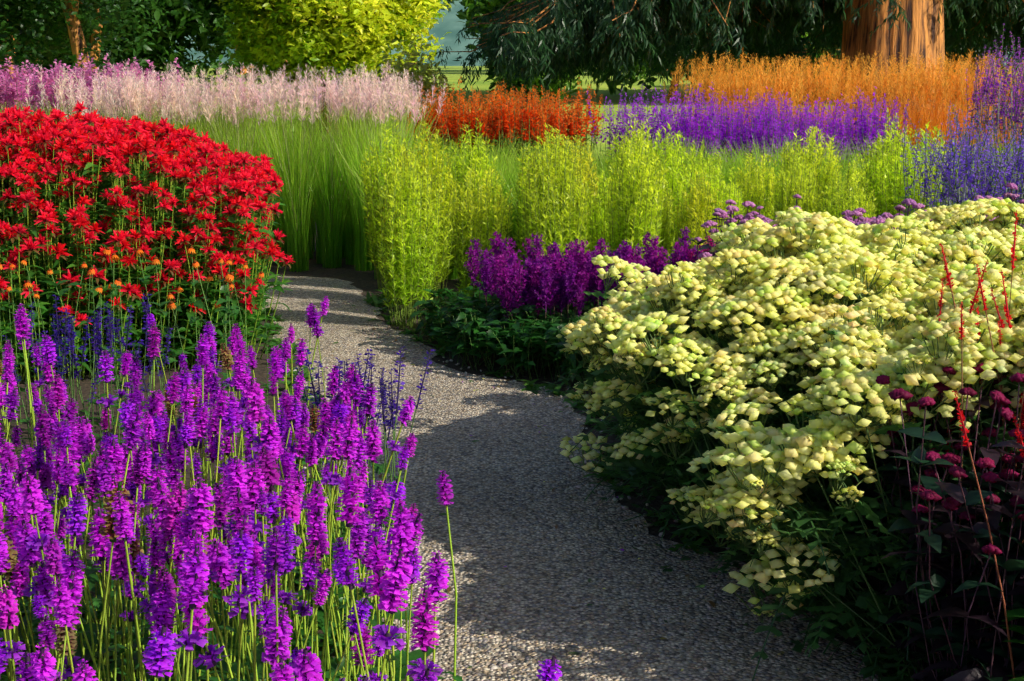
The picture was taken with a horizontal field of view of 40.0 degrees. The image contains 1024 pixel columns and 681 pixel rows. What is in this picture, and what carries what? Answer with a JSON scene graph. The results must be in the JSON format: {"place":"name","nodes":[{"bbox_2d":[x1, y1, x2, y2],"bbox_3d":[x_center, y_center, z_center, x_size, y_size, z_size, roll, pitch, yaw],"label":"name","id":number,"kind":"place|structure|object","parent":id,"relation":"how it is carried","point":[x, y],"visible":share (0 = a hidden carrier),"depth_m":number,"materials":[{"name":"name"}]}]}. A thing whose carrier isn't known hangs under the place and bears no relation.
{"place":"outdoors","nodes":[
{"label":"outdoors","id":0,"kind":"place"},
{"bbox_2d":[0,59,448,278],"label":"feather reed grass","id":1,"kind":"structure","parent":0,"point":[335,211],"depth_m":11.49,"materials":[{"name":"green plant"}]},
{"bbox_2d":[0,66,1023,680],"bbox_3d":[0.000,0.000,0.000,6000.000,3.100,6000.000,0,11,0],"label":"ground","id":2,"kind":"structure","parent":0,"point":[366,282],"depth_m":7.56,"materials":[{"name":"green plant"}]},
{"bbox_2d":[0,27,41,100],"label":"tree","id":3,"kind":"object","parent":2,"relation":"on","point":[7,67],"visible":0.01,"depth_m":29.36,"materials":[{"name":"green plant"}]},
{"bbox_2d":[1,0,102,72],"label":"tree","id":4,"kind":"object","parent":2,"relation":"on","point":[96,46],"visible":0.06,"depth_m":25.82,"materials":[{"name":"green plant"}]},
{"bbox_2d":[0,2,121,103],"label":"tree","id":5,"kind":"object","parent":2,"relation":"on","point":[43,66],"visible":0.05,"depth_m":32.54,"materials":[{"name":"green plant"}]},
{"bbox_2d":[0,53,185,126],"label":"pink flowers","id":6,"kind":"object","parent":2,"relation":"on","point":[15,88],"visible":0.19,"depth_m":13.05,"materials":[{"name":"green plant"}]},
{"bbox_2d":[0,0,189,80],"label":"tree","id":7,"kind":"object","parent":2,"relation":"on","point":[70,14],"visible":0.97,"depth_m":24.43,"materials":[{"name":"green plant"}]},
{"bbox_2d":[16,0,253,91],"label":"tree","id":8,"kind":"object","parent":2,"relation":"on","point":[200,17],"visible":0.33,"depth_m":35.70,"materials":[{"name":"green plant"}]},
{"bbox_2d":[0,100,294,383],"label":"red flowers","id":9,"kind":"object","parent":2,"relation":"on","point":[78,189],"visible":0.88,"depth_m":7.51,"materials":[{"name":"red plant"}]},
{"bbox_2d":[0,245,435,588],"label":"blue flowers","id":10,"kind":"object","parent":2,"relation":"on","point":[69,341],"visible":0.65,"depth_m":5.38,"materials":[{"name":"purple plant"}]},
{"bbox_2d":[172,10,286,82],"bbox_3d":[-5.984,-13.046,38.659,10.898,12.528,6.966,-4,11,-21],"label":"golden tree","id":11,"kind":"object","parent":2,"relation":"on","point":[196,53],"visible":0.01,"depth_m":39.37,"materials":[{"name":"green plant"}]},
{"bbox_2d":[233,41,253,73],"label":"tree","id":12,"kind":"object","parent":2,"relation":"on","point":[243,69],"depth_m":62.42,"materials":[{"name":"beige plant"}]},
{"bbox_2d":[0,295,562,680],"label":"purple flowers","id":13,"kind":"object","parent":2,"relation":"on","point":[143,622],"visible":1,"depth_m":2.97,"materials":[{"name":"purple plant"}]},
{"bbox_2d":[210,0,451,132],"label":"golden tree","id":14,"kind":"object","parent":2,"relation":"on","point":[338,37],"visible":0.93,"depth_m":28.62,"materials":[{"name":"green plant"}]},
{"bbox_2d":[343,38,457,157],"bbox_3d":[-1.348,-2.864,18.717,1.554,2.277,1.735,7,13,34],"label":"golden shrub","id":15,"kind":"object","parent":2,"relation":"on","point":[427,85],"visible":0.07,"depth_m":18.60,"materials":[{"name":"green plant"}]},
{"bbox_2d":[408,0,459,67],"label":"tree","id":16,"kind":"object","parent":2,"relation":"on","point":[448,2],"visible":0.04,"depth_m":127.50,"materials":[{"name":"green plant"}]},
{"bbox_2d":[396,76,604,214],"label":"orange-red flowers","id":17,"kind":"object","parent":2,"relation":"on","point":[517,120],"visible":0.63,"depth_m":13.82,"materials":[{"name":"orange plant"}]},
{"bbox_2d":[456,0,589,104],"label":"tree","id":18,"kind":"object","parent":2,"relation":"on","point":[476,8],"visible":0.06,"depth_m":34.72,"materials":[{"name":"green plant"}]},
{"bbox_2d":[408,227,718,389],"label":"purple flowers","id":19,"kind":"object","parent":2,"relation":"on","point":[522,315],"visible":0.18,"depth_m":7.59,"materials":[{"name":"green plant"}]},
{"bbox_2d":[359,108,960,328],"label":"green shrubs","id":20,"kind":"object","parent":2,"relation":"on","point":[409,224],"visible":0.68,"depth_m":9.44,"materials":[{"name":"green plant"}]},
{"bbox_2d":[585,31,752,98],"bbox_3d":[4.099,-8.205,35.612,5.571,4.538,4.693,0,11,0],"label":"lawn shrub","id":21,"kind":"object","parent":2,"relation":"on","point":[630,83],"depth_m":35.73,"materials":[{"name":"green plant"}]},
{"bbox_2d":[338,131,1023,281],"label":"green plants","id":22,"kind":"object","parent":2,"relation":"on","point":[510,182],"depth_m":11.58,"materials":[{"name":"green plant"}]},
{"bbox_2d":[434,0,1023,126],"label":"cedar tree","id":23,"kind":"object","parent":2,"relation":"on","point":[548,37],"visible":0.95,"depth_m":17.77,"materials":[{"name":"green plant"}]},
{"bbox_2d":[587,82,908,172],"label":"purple flowers","id":24,"kind":"object","parent":2,"relation":"on","point":[710,128],"visible":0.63,"depth_m":13.04,"materials":[{"name":"purple plant"}]},
{"bbox_2d":[697,11,843,102],"bbox_3d":[7.540,-8.468,35.016,7.327,5.473,4.906,0,11,0],"label":"lawn shrub","id":25,"kind":"object","parent":2,"relation":"on","point":[820,54],"visible":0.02,"depth_m":34.53,"materials":[{"name":"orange plant"}]},
{"bbox_2d":[520,198,1023,680],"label":"pale yellow flowers","id":26,"kind":"object","parent":2,"relation":"on","point":[740,388],"visible":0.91,"depth_m":4.24,"materials":[{"name":"yellow plant"}]},
{"bbox_2d":[690,183,1023,260],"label":"purple sedum","id":27,"kind":"object","parent":2,"relation":"on","point":[848,214],"visible":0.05,"depth_m":6.94,"materials":[{"name":"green plant"}]},
{"bbox_2d":[839,210,1023,680],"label":"dark red flowers","id":28,"kind":"object","parent":2,"relation":"on","point":[990,611],"visible":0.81,"depth_m":3.37,"materials":[{"name":"red plant"}]},
{"bbox_2d":[890,92,1023,215],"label":"salvia bed","id":29,"kind":"object","parent":2,"relation":"on","point":[969,181],"visible":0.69,"depth_m":8.11,"materials":[{"name":"purple plant"}]},
{"bbox_2d":[965,23,1023,161],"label":"salvia bed","id":30,"kind":"object","parent":2,"relation":"on","point":[1011,110],"visible":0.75,"depth_m":13.47,"materials":[{"name":"purple plant"}]},
{"bbox_2d":[122,0,1018,65],"bbox_3d":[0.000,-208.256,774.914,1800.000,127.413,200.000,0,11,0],"label":"distant hill","id":31,"kind":"structure","parent":0,"point":[449,23],"depth_m":729.75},
{"bbox_2d":[261,276,882,680],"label":"gravel path","id":32,"kind":"structure","parent":0,"point":[509,508],"depth_m":4.61,"materials":[{"name":"grey gravel"}]},
{"bbox_2d":[255,289,919,680],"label":"path edging","id":33,"kind":"object","parent":32,"relation":"on","point":[441,345],"visible":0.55,"depth_m":5.98,"materials":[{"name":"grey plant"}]},
{"bbox_2d":[662,48,1023,175],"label":"golden feather grass","id":34,"kind":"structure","parent":0,"point":[925,84],"depth_m":15.24,"materials":[{"name":"orange plant"}]}
]}

